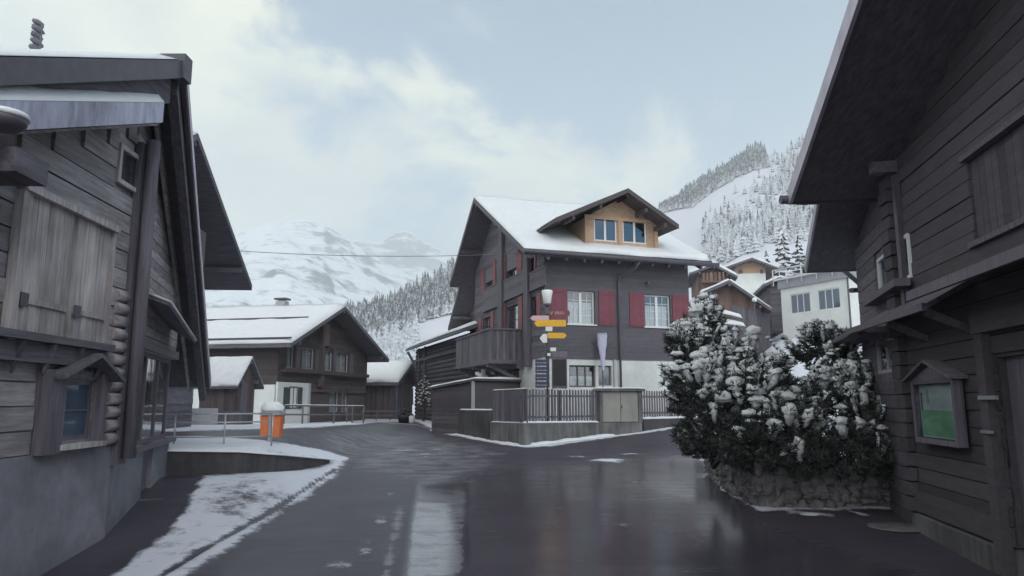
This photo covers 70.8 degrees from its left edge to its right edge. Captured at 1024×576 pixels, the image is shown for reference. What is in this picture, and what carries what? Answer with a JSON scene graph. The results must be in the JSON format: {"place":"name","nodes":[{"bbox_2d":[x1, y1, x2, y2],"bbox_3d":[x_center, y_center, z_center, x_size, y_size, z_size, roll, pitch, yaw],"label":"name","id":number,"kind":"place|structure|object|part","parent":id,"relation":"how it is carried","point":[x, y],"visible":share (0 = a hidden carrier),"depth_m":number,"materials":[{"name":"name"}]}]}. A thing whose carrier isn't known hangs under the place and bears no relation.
{"place":"outdoors","nodes":[
{"label":"outdoors","id":0,"kind":"place"},
{"bbox_2d":[205,219,421,306],"bbox_3d":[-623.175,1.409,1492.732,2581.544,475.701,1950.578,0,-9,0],"label":"mountain","id":1,"kind":"structure","parent":0,"point":[323,276],"depth_m":1563.84,"materials":[{"name":"white snow"}]},
{"bbox_2d":[283,422,352,428],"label":"snow bank","id":2,"kind":"structure","parent":0,"point":[291,426],"depth_m":27.71,"materials":[{"name":"white snow"}]},
{"bbox_2d":[350,230,454,281],"bbox_3d":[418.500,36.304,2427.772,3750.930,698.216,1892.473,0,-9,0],"label":"mountain","id":3,"kind":"structure","parent":0,"point":[429,258],"depth_m":2830.70,"materials":[{"name":"white snow"}]},
{"bbox_2d":[0,0,848,260],"label":"sky","id":4,"kind":"structure","parent":0,"point":[362,120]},
{"bbox_2d":[41,146,999,575],"bbox_3d":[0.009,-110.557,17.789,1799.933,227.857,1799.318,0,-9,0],"label":"ground","id":5,"kind":"structure","parent":0,"point":[387,498],"depth_m":10.29,"materials":[{"name":"grey asphalt"}]},
{"bbox_2d":[0,47,210,575],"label":"log house","id":6,"kind":"structure","parent":5,"relation":"on","point":[104,344],"depth_m":8.46,"materials":[{"name":"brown wood"}]},
{"bbox_2d":[0,105,30,133],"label":"wall lantern","id":7,"kind":"object","parent":6,"relation":"attached to","point":[14,121],"depth_m":5.41,"materials":[{"name":"metal"}]},
{"bbox_2d":[28,18,44,56],"bbox_3d":[-5.228,-2.646,7.916,0.089,0.635,0.225,0,-9,0],"label":"roof ornament","id":8,"kind":"object","parent":6,"relation":"on","point":[37,32],"visible":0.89,"depth_m":7.89,"materials":[{"name":"grey paint"}]},
{"bbox_2d":[62,380,92,440],"bbox_3d":[-5.110,1.415,8.332,0.050,0.678,0.800,1,-9,-3],"label":"window","id":9,"kind":"structure","parent":6,"relation":"in","point":[79,393],"depth_m":8.49,"materials":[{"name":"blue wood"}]},
{"bbox_2d":[116,143,138,191],"bbox_3d":[-5.082,-1.578,9.536,0.050,0.520,0.556,1,-9,-3],"label":"window","id":10,"kind":"structure","parent":6,"relation":"in","point":[122,147],"depth_m":9.33,"materials":[{"name":"grey wood"}]},
{"bbox_2d":[140,443,147,491],"bbox_3d":[-5.920,2.892,11.419,0.080,0.807,0.721,3,-9,-16],"label":"door","id":11,"kind":"structure","parent":6,"relation":"in","point":[145,452],"depth_m":11.63,"materials":[{"name":"grey wood"}]},
{"bbox_2d":[137,351,170,444],"bbox_3d":[-5.992,1.819,11.894,0.050,1.439,3.183,3,-9,-16],"label":"window","id":12,"kind":"structure","parent":6,"relation":"in","point":[156,369],"depth_m":12.24,"materials":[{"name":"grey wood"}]},
{"bbox_2d":[191,408,217,424],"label":"annex wall","id":13,"kind":"structure","parent":5,"relation":"on","point":[204,418],"depth_m":28.55,"materials":[{"name":"white paint"}]},
{"bbox_2d":[166,131,251,428],"bbox_3d":[-14.623,0.182,21.000,9.950,10.386,13.390,1,-9,-4],"label":"dark chalet","id":14,"kind":"object","parent":5,"relation":"on","point":[224,267],"visible":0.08,"depth_m":25.34,"materials":[{"name":"brown wood"}]},
{"bbox_2d":[244,251,520,256],"bbox_3d":[-5.021,-1.364,27.548,11.239,0.386,0.022,2,-9,-10],"label":"overhead wire","id":15,"kind":"object","parent":14,"relation":"attached to","point":[387,256],"visible":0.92,"depth_m":27.58,"materials":[{"name":"black metal"}]},
{"bbox_2d":[165,413,273,445],"bbox_3d":[-6.760,3.103,15.515,3.027,0.806,0.532,2,-9,-13],"label":"steel railing","id":16,"kind":"object","parent":5,"relation":"on","point":[224,422],"visible":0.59,"depth_m":15.46,"materials":[{"name":"metal"}]},
{"bbox_2d":[194,356,263,423],"bbox_3d":[-12.841,5.111,32.308,2.602,4.074,1.896,-3,-9,17],"label":"garden hut","id":17,"kind":"object","parent":5,"relation":"on","point":[236,382],"visible":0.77,"depth_m":31.85,"materials":[{"name":"brown wood"}]},
{"bbox_2d":[239,383,246,410],"bbox_3d":[-11.895,5.108,31.809,0.040,1.824,0.369,-3,-9,17],"label":"door","id":18,"kind":"structure","parent":17,"relation":"in","point":[242,407],"depth_m":31.82,"materials":[{"name":"grey wood"}]},
{"bbox_2d":[217,411,249,424],"bbox_3d":[-11.824,5.545,30.306,1.282,0.691,0.700,0,-9,0],"label":"storage box","id":19,"kind":"object","parent":5,"relation":"on","point":[231,418],"visible":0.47,"depth_m":30.02,"materials":[{"name":"grey wood"}]},
{"bbox_2d":[166,448,330,475],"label":"retaining wall","id":20,"kind":"structure","parent":5,"relation":"on","point":[184,461],"depth_m":13.61,"materials":[{"name":"concrete"}]},
{"bbox_2d":[259,401,285,441],"bbox_3d":[-5.907,3.351,17.716,0.567,1.120,0.503,0,-9,0],"label":"litter bin","id":21,"kind":"object","parent":5,"relation":"on","point":[276,409],"visible":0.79,"depth_m":17.56,"materials":[{"name":"orange plastic"}]},
{"bbox_2d":[192,297,388,423],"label":"gabled house","id":22,"kind":"structure","parent":5,"relation":"on","point":[318,354],"depth_m":40.51,"materials":[{"name":"brown wood"}]},
{"bbox_2d":[286,346,292,367],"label":"window","id":23,"kind":"structure","parent":22,"relation":"in","point":[289,351],"depth_m":38.55,"materials":[{"name":"white paint"}]},
{"bbox_2d":[289,386,297,408],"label":"window","id":24,"kind":"structure","parent":22,"relation":"in","point":[293,387],"depth_m":38.15,"materials":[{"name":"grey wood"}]},
{"bbox_2d":[301,348,312,368],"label":"window","id":25,"kind":"structure","parent":22,"relation":"in","point":[306,352],"depth_m":40.30,"materials":[{"name":"grey glass"}]},
{"bbox_2d":[324,351,331,370],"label":"window","id":26,"kind":"structure","parent":22,"relation":"in","point":[326,368],"depth_m":42.83,"materials":[{"name":"grey glass"}]},
{"bbox_2d":[329,392,337,411],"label":"window","id":27,"kind":"structure","parent":22,"relation":"in","point":[332,394],"depth_m":43.36,"materials":[{"name":"grey glass"}]},
{"bbox_2d":[336,353,347,371],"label":"window","id":28,"kind":"structure","parent":22,"relation":"in","point":[340,361],"depth_m":44.64,"materials":[{"name":"grey glass"}]},
{"bbox_2d":[341,393,345,411],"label":"window","id":29,"kind":"structure","parent":22,"relation":"in","point":[342,396],"depth_m":44.71,"materials":[{"name":"grey glass"}]},
{"bbox_2d":[284,404,364,423],"bbox_3d":[-9.572,6.617,37.260,0.374,1.194,5.017,-7,-11,38],"label":"metal railing","id":30,"kind":"object","parent":5,"relation":"on","point":[311,405],"visible":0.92,"depth_m":37.22,"materials":[{"name":"grey metal"}]},
{"bbox_2d":[361,410,405,419],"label":"wooden railing","id":31,"kind":"object","parent":5,"relation":"on","point":[389,411],"visible":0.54,"depth_m":46.77,"materials":[{"name":"brown wood"}]},
{"bbox_2d":[365,360,415,418],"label":"shed","id":32,"kind":"structure","parent":5,"relation":"on","point":[391,384],"depth_m":50.20,"materials":[{"name":"brown wood"}]},
{"bbox_2d":[390,389,400,418],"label":"door","id":33,"kind":"structure","parent":32,"relation":"in","point":[392,396],"depth_m":50.01,"materials":[{"name":"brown wood"}]},
{"bbox_2d":[368,313,420,359],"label":"wood","id":34,"kind":"object","parent":5,"relation":"on","point":[395,346],"visible":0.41,"depth_m":252.99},
{"bbox_2d":[345,257,458,336],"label":"valley forest","id":35,"kind":"object","parent":5,"relation":"on","point":[400,306],"visible":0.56,"depth_m":362.91,"materials":[{"name":"grey plant"}]},
{"bbox_2d":[397,408,411,422],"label":"planter tub","id":36,"kind":"object","parent":5,"relation":"on","point":[403,419],"visible":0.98,"depth_m":41.15,"materials":[{"name":"black paint"}]},
{"bbox_2d":[402,355,415,404],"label":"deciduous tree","id":37,"kind":"object","parent":5,"relation":"on","point":[414,358],"visible":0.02,"depth_m":94.05,"materials":[{"name":"white plant"}]},
{"bbox_2d":[409,413,413,422],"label":"lantern","id":38,"kind":"object","parent":5,"relation":"on","point":[411,418],"visible":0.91,"depth_m":40.83,"materials":[{"name":"white paint"}]},
{"bbox_2d":[417,376,430,420],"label":"deciduous tree","id":39,"kind":"object","parent":5,"relation":"on","point":[424,394],"visible":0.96,"depth_m":43.44,"materials":[{"name":"grey plant"}]},
{"bbox_2d":[405,321,476,420],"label":"log barn","id":40,"kind":"structure","parent":5,"relation":"on","point":[434,364],"depth_m":44.94,"materials":[{"name":"brown wood"}]},
{"bbox_2d":[448,287,474,332],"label":"back chalet","id":41,"kind":"object","parent":5,"relation":"on","point":[463,311],"visible":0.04,"depth_m":44.61,"materials":[{"name":"grey wood"}]},
{"bbox_2d":[428,377,521,433],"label":"plank shed","id":42,"kind":"structure","parent":5,"relation":"on","point":[450,399],"depth_m":29.88,"materials":[{"name":"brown wood"}]},
{"bbox_2d":[457,409,492,439],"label":"wall","id":43,"kind":"structure","parent":5,"relation":"on","point":[474,422],"depth_m":27.49,"materials":[{"name":"concrete"}]},
{"bbox_2d":[454,433,519,444],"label":"snow bank","id":44,"kind":"structure","parent":5,"relation":"on","point":[491,440],"depth_m":25.11,"materials":[{"name":"white snow"}]},
{"bbox_2d":[535,359,549,387],"bbox_3d":[1.086,4.038,25.589,0.508,3.005,0.068,0,-9,0],"label":"village sign rack","id":45,"kind":"object","parent":5,"relation":"on","point":[542,377],"visible":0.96,"depth_m":25.71,"materials":[{"name":"blue metal"}]},
{"bbox_2d":[490,420,600,444],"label":"yard wall","id":46,"kind":"structure","parent":5,"relation":"on","point":[525,433],"depth_m":24.47,"materials":[{"name":"concrete"}]},
{"bbox_2d":[493,388,528,422],"bbox_3d":[-0.070,4.048,24.870,0.096,1.142,2.593,5,-10,-27],"label":"board fence","id":47,"kind":"object","parent":46,"relation":"on","point":[506,405],"visible":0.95,"depth_m":24.87,"materials":[{"name":"grey wood"}]},
{"bbox_2d":[520,387,596,422],"bbox_3d":[1.647,4.194,24.861,3.504,1.496,0.170,7,-11,-38],"label":"picket fence","id":48,"kind":"object","parent":46,"relation":"on","point":[592,412],"visible":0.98,"depth_m":24.83,"materials":[{"name":"grey wood"}]},
{"bbox_2d":[542,290,552,420],"bbox_3d":[1.285,2.793,25.881,0.410,5.538,0.410,0,-9,0],"label":"street lamp","id":49,"kind":"object","parent":5,"relation":"on","point":[547,296],"visible":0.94,"depth_m":26.11,"materials":[{"name":"metal"}]},
{"bbox_2d":[530,316,548,320],"bbox_3d":[1.004,1.107,26.152,0.701,0.189,0.210,0,-9,0],"label":"direction board","id":50,"kind":"object","parent":49,"relation":"attached to","point":[533,318],"visible":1,"depth_m":26.05,"materials":[{"name":"pink paint"}]},
{"bbox_2d":[540,334,549,342],"bbox_3d":[1.175,1.827,25.998,0.359,0.317,0.210,0,-9,0],"label":"trail plate","id":51,"kind":"object","parent":49,"relation":"attached to","point":[543,338],"visible":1,"depth_m":25.89,"materials":[{"name":"white paint"}]},
{"bbox_2d":[534,320,565,326],"bbox_3d":[1.373,1.284,26.084,1.152,0.244,0.210,0,-9,0],"label":"hiking sign","id":52,"kind":"object","parent":49,"relation":"attached to","point":[549,323],"visible":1,"depth_m":25.98,"materials":[{"name":"yellow metal"}]},
{"bbox_2d":[546,351,567,356],"bbox_3d":[1.611,2.388,25.910,0.792,0.215,0.210,0,-9,0],"label":"finger sign","id":53,"kind":"object","parent":49,"relation":"attached to","point":[559,353],"visible":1,"depth_m":25.81,"materials":[{"name":"grey metal"}]},
{"bbox_2d":[547,333,566,337],"bbox_3d":[1.593,1.727,26.014,0.756,0.202,0.210,0,-9,0],"label":"hiking sign","id":54,"kind":"object","parent":49,"relation":"attached to","point":[556,335],"visible":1,"depth_m":25.91,"materials":[{"name":"yellow metal"}]},
{"bbox_2d":[545,311,569,315],"bbox_3d":[1.656,0.925,26.129,0.882,0.192,0.213,0,-9,0],"label":"direction board","id":55,"kind":"object","parent":49,"relation":"attached to","point":[559,313],"visible":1,"depth_m":26.02,"materials":[{"name":"red paint"}]},
{"bbox_2d":[552,358,566,420],"bbox_3d":[1.694,4.016,25.580,0.547,3.021,0.094,0,-9,0],"label":"map board","id":56,"kind":"object","parent":5,"relation":"on","point":[559,373],"visible":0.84,"depth_m":25.68,"materials":[{"name":"metal"}]},
{"bbox_2d":[529,434,614,444],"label":"snow bank","id":57,"kind":"structure","parent":5,"relation":"on","point":[571,439],"depth_m":24.54,"materials":[{"name":"white snow"}]},
{"bbox_2d":[449,188,719,420],"bbox_3d":[2.431,1.495,33.936,8.893,12.224,12.482,3,-9,-18],"label":"chalet","id":58,"kind":"object","parent":5,"relation":"on","point":[614,267],"visible":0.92,"depth_m":29.57,"materials":[{"name":"wood"}]},
{"bbox_2d":[508,305,517,328],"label":"window","id":59,"kind":"structure","parent":58,"relation":"in","point":[509,321],"depth_m":32.78,"materials":[{"name":"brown wood"}]},
{"bbox_2d":[533,297,535,315],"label":"window","id":60,"kind":"structure","parent":58,"relation":"in","point":[535,297],"depth_m":29.77,"materials":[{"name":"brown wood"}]},
{"bbox_2d":[567,291,596,325],"bbox_3d":[2.735,0.822,28.796,1.300,1.377,0.298,3,-9,-18],"label":"window","id":61,"kind":"structure","parent":58,"relation":"in","point":[578,317],"depth_m":28.87,"materials":[{"name":"white paint"}]},
{"bbox_2d":[569,365,594,386],"bbox_3d":[2.724,3.495,28.487,1.129,0.859,0.138,3,-9,-18],"label":"window","id":62,"kind":"structure","parent":58,"relation":"in","point":[574,381],"depth_m":28.49,"materials":[{"name":"white glass"}]},
{"bbox_2d":[598,366,610,385],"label":"window","id":63,"kind":"structure","parent":58,"relation":"in","point":[609,384],"depth_m":28.77,"materials":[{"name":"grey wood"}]},
{"bbox_2d":[594,219,616,241],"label":"window","id":64,"kind":"structure","parent":58,"relation":"in","point":[604,230],"depth_m":29.47,"materials":[{"name":"white paint"}]},
{"bbox_2d":[623,222,645,243],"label":"window","id":65,"kind":"structure","parent":58,"relation":"in","point":[632,222],"depth_m":29.87,"materials":[{"name":"white paint"}]},
{"bbox_2d":[644,295,669,328],"bbox_3d":[5.998,0.990,29.862,1.316,1.377,0.298,3,-9,-18],"label":"window","id":66,"kind":"structure","parent":58,"relation":"in","point":[656,311],"depth_m":29.94,"materials":[{"name":"white paint"}]},
{"bbox_2d":[597,332,606,386],"bbox_3d":[3.542,3.709,28.100,0.422,4.030,0.178,0,-9,0],"label":"furled flag","id":67,"kind":"object","parent":5,"relation":"on","point":[601,341],"visible":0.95,"depth_m":28.25,"materials":[{"name":"fabric"}]},
{"bbox_2d":[593,387,644,434],"bbox_3d":[3.878,4.699,26.119,1.816,2.182,0.759,1,-9,-7],"label":"utility cabinet","id":68,"kind":"object","parent":5,"relation":"on","point":[619,410],"visible":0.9,"depth_m":25.94,"materials":[{"name":"concrete"}]},
{"bbox_3d":[3.587,4.274,25.943,0.642,1.079,0.040,1,-9,-7],"label":"door","id":69,"kind":"part","parent":68,"relation":"part of","materials":[{"name":"beige paint"}]},
{"bbox_3d":[4.242,4.285,26.012,0.642,1.079,0.070,1,-9,-7],"label":"door","id":70,"kind":"part","parent":68,"relation":"part of","materials":[{"name":"beige paint"}]},
{"bbox_2d":[642,416,700,430],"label":"kerb wall","id":71,"kind":"structure","parent":5,"relation":"on","point":[653,423],"depth_m":26.93,"materials":[{"name":"concrete"}]},
{"bbox_2d":[642,389,697,416],"bbox_3d":[6.149,4.625,27.855,4.038,1.381,0.172,8,-12,-43],"label":"picket fence","id":72,"kind":"object","parent":71,"relation":"on","point":[655,405],"visible":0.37,"depth_m":27.08,"materials":[{"name":"grey wood"}]},
{"bbox_2d":[658,141,766,212],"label":"conifer forest","id":73,"kind":"object","parent":5,"relation":"on","point":[690,195],"visible":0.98,"depth_m":557.29,"materials":[{"name":"grey plant"}]},
{"bbox_2d":[688,262,737,297],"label":"reddish house","id":74,"kind":"structure","parent":5,"relation":"on","point":[699,280],"depth_m":66.88,"materials":[{"name":"brown wood"}]},
{"bbox_2d":[689,297,742,330],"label":"lean to","id":75,"kind":"object","parent":5,"relation":"on","point":[730,314],"visible":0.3,"depth_m":40.91,"materials":[{"name":"white wood"}]},
{"bbox_2d":[691,312,745,381],"bbox_3d":[11.452,3.094,41.176,3.108,4.656,3.161,0,-9,3],"label":"lean to","id":76,"kind":"object","parent":5,"relation":"on","point":[732,323],"visible":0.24,"depth_m":39.89,"materials":[{"name":"white wood"}]},
{"bbox_2d":[696,279,771,360],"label":"board barn","id":77,"kind":"structure","parent":5,"relation":"on","point":[734,296],"depth_m":48.03,"materials":[{"name":"brown wood"}]},
{"bbox_2d":[725,256,777,292],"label":"orange chalet","id":78,"kind":"object","parent":5,"relation":"on","point":[753,273],"visible":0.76,"depth_m":83.14,"materials":[{"name":"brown wood"}]},
{"bbox_2d":[752,297,757,353],"bbox_3d":[12.915,2.646,38.052,0.269,4.361,0.278,0,-9,0],"label":"path lamp","id":79,"kind":"object","parent":5,"relation":"on","point":[754,299],"visible":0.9,"depth_m":38.23,"materials":[{"name":"metal"}]},
{"bbox_2d":[700,134,812,263],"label":"dark hillside trees","id":80,"kind":"object","parent":5,"relation":"on","point":[720,254],"visible":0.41,"depth_m":352.05,"materials":[{"name":"grey plant"}]},
{"bbox_2d":[752,275,783,335],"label":"dark outbuilding","id":81,"kind":"structure","parent":5,"relation":"on","point":[768,293],"depth_m":52.54,"materials":[{"name":"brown wood"}]},
{"bbox_2d":[764,251,771,278],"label":"conifer tree","id":82,"kind":"object","parent":5,"relation":"on","point":[766,257],"visible":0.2,"depth_m":142.60,"materials":[{"name":"green plant"}]},
{"bbox_2d":[773,225,794,276],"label":"conifer tree","id":83,"kind":"object","parent":5,"relation":"on","point":[782,258],"visible":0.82,"depth_m":119.91,"materials":[{"name":"green plant"}]},
{"bbox_2d":[703,453,890,508],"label":"planter wall","id":84,"kind":"structure","parent":5,"relation":"on","point":[763,488],"depth_m":11.03,"materials":[{"name":"stone"}]},
{"bbox_2d":[657,292,755,476],"bbox_3d":[3.262,1.510,11.956,1.679,3.030,1.604,0,-9,0],"label":"pine shrub","id":85,"kind":"object","parent":84,"relation":"in","point":[683,336],"visible":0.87,"depth_m":11.75,"materials":[{"name":"green plant"}]},
{"bbox_2d":[696,325,858,478],"bbox_3d":[4.091,1.744,11.507,2.461,2.429,2.152,0,-9,0],"label":"pine shrub","id":86,"kind":"object","parent":84,"relation":"in","point":[778,399],"visible":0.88,"depth_m":11.01,"materials":[{"name":"green plant"}]},
{"bbox_2d":[765,336,855,389],"bbox_3d":[5.307,2.037,12.182,1.840,2.493,0.394,0,-9,0],"label":"bare shrub","id":87,"kind":"object","parent":84,"relation":"in","point":[824,359],"visible":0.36,"depth_m":12.35,"materials":[{"name":"white plant"}]},
{"bbox_2d":[779,318,894,484],"bbox_3d":[5.588,1.764,12.075,1.794,2.782,3.504,-2,-9,14],"label":"pine shrub","id":88,"kind":"object","parent":84,"relation":"in","point":[858,418],"visible":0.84,"depth_m":11.42,"materials":[{"name":"green plant"}]},
{"bbox_2d":[790,235,804,275],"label":"conifer tree","id":89,"kind":"object","parent":5,"relation":"on","point":[798,253],"visible":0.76,"depth_m":126.26,"materials":[{"name":"green plant"}]},
{"bbox_2d":[800,513,818,515],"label":"snow bank","id":90,"kind":"structure","parent":5,"relation":"on","point":[812,514],"depth_m":10.48,"materials":[{"name":"white snow"}]},
{"bbox_2d":[772,264,859,338],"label":"white house","id":91,"kind":"structure","parent":5,"relation":"on","point":[809,297],"depth_m":44.49,"materials":[{"name":"paint"}]},
{"bbox_2d":[790,292,810,313],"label":"window","id":92,"kind":"structure","parent":91,"relation":"in","point":[800,303],"depth_m":45.65,"materials":[{"name":"glass"}]},
{"bbox_2d":[817,287,840,310],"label":"window","id":93,"kind":"structure","parent":91,"relation":"in","point":[827,298],"depth_m":43.79,"materials":[{"name":"glass"}]},
{"bbox_2d":[802,175,917,524],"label":"shingled house","id":94,"kind":"structure","parent":5,"relation":"on","point":[845,238],"depth_m":11.88,"materials":[{"name":"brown wood"}]},
{"bbox_2d":[876,338,893,373],"bbox_3d":[5.755,1.044,11.019,0.050,0.500,1.360,-3,-9,16],"label":"window","id":95,"kind":"structure","parent":94,"relation":"in","point":[884,357],"depth_m":11.30,"materials":[{"name":"grey glass"}]},
{"bbox_2d":[876,233,913,288],"bbox_3d":[5.532,-0.291,10.437,0.050,0.600,1.953,-3,-9,16],"label":"window","id":96,"kind":"structure","parent":94,"relation":"in","point":[881,274],"depth_m":11.03,"materials":[{"name":"white paint"}]},
{"bbox_2d":[867,522,920,532],"bbox_3d":[5.131,3.181,9.582,0.720,0.016,0.720,0,-9,0],"label":"concrete slab","id":97,"kind":"object","parent":5,"relation":"on","point":[894,527],"visible":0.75,"depth_m":9.54,"materials":[{"name":"concrete"}]},
{"bbox_2d":[779,0,1023,575],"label":"dark barn","id":98,"kind":"structure","parent":5,"relation":"on","point":[921,102],"depth_m":8.08,"materials":[{"name":"brown wood"}]},
{"bbox_2d":[902,360,968,447],"bbox_3d":[5.050,1.361,8.613,0.200,1.001,1.467,-2,-9,10],"label":"notice board","id":99,"kind":"object","parent":98,"relation":"attached to","point":[938,405],"visible":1,"depth_m":8.54,"materials":[{"name":"brown wood"}]},
{"bbox_2d":[1006,355,1023,522],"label":"door","id":100,"kind":"structure","parent":98,"relation":"in","point":[1015,364],"depth_m":7.13,"materials":[{"name":"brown wood"}]}
]}

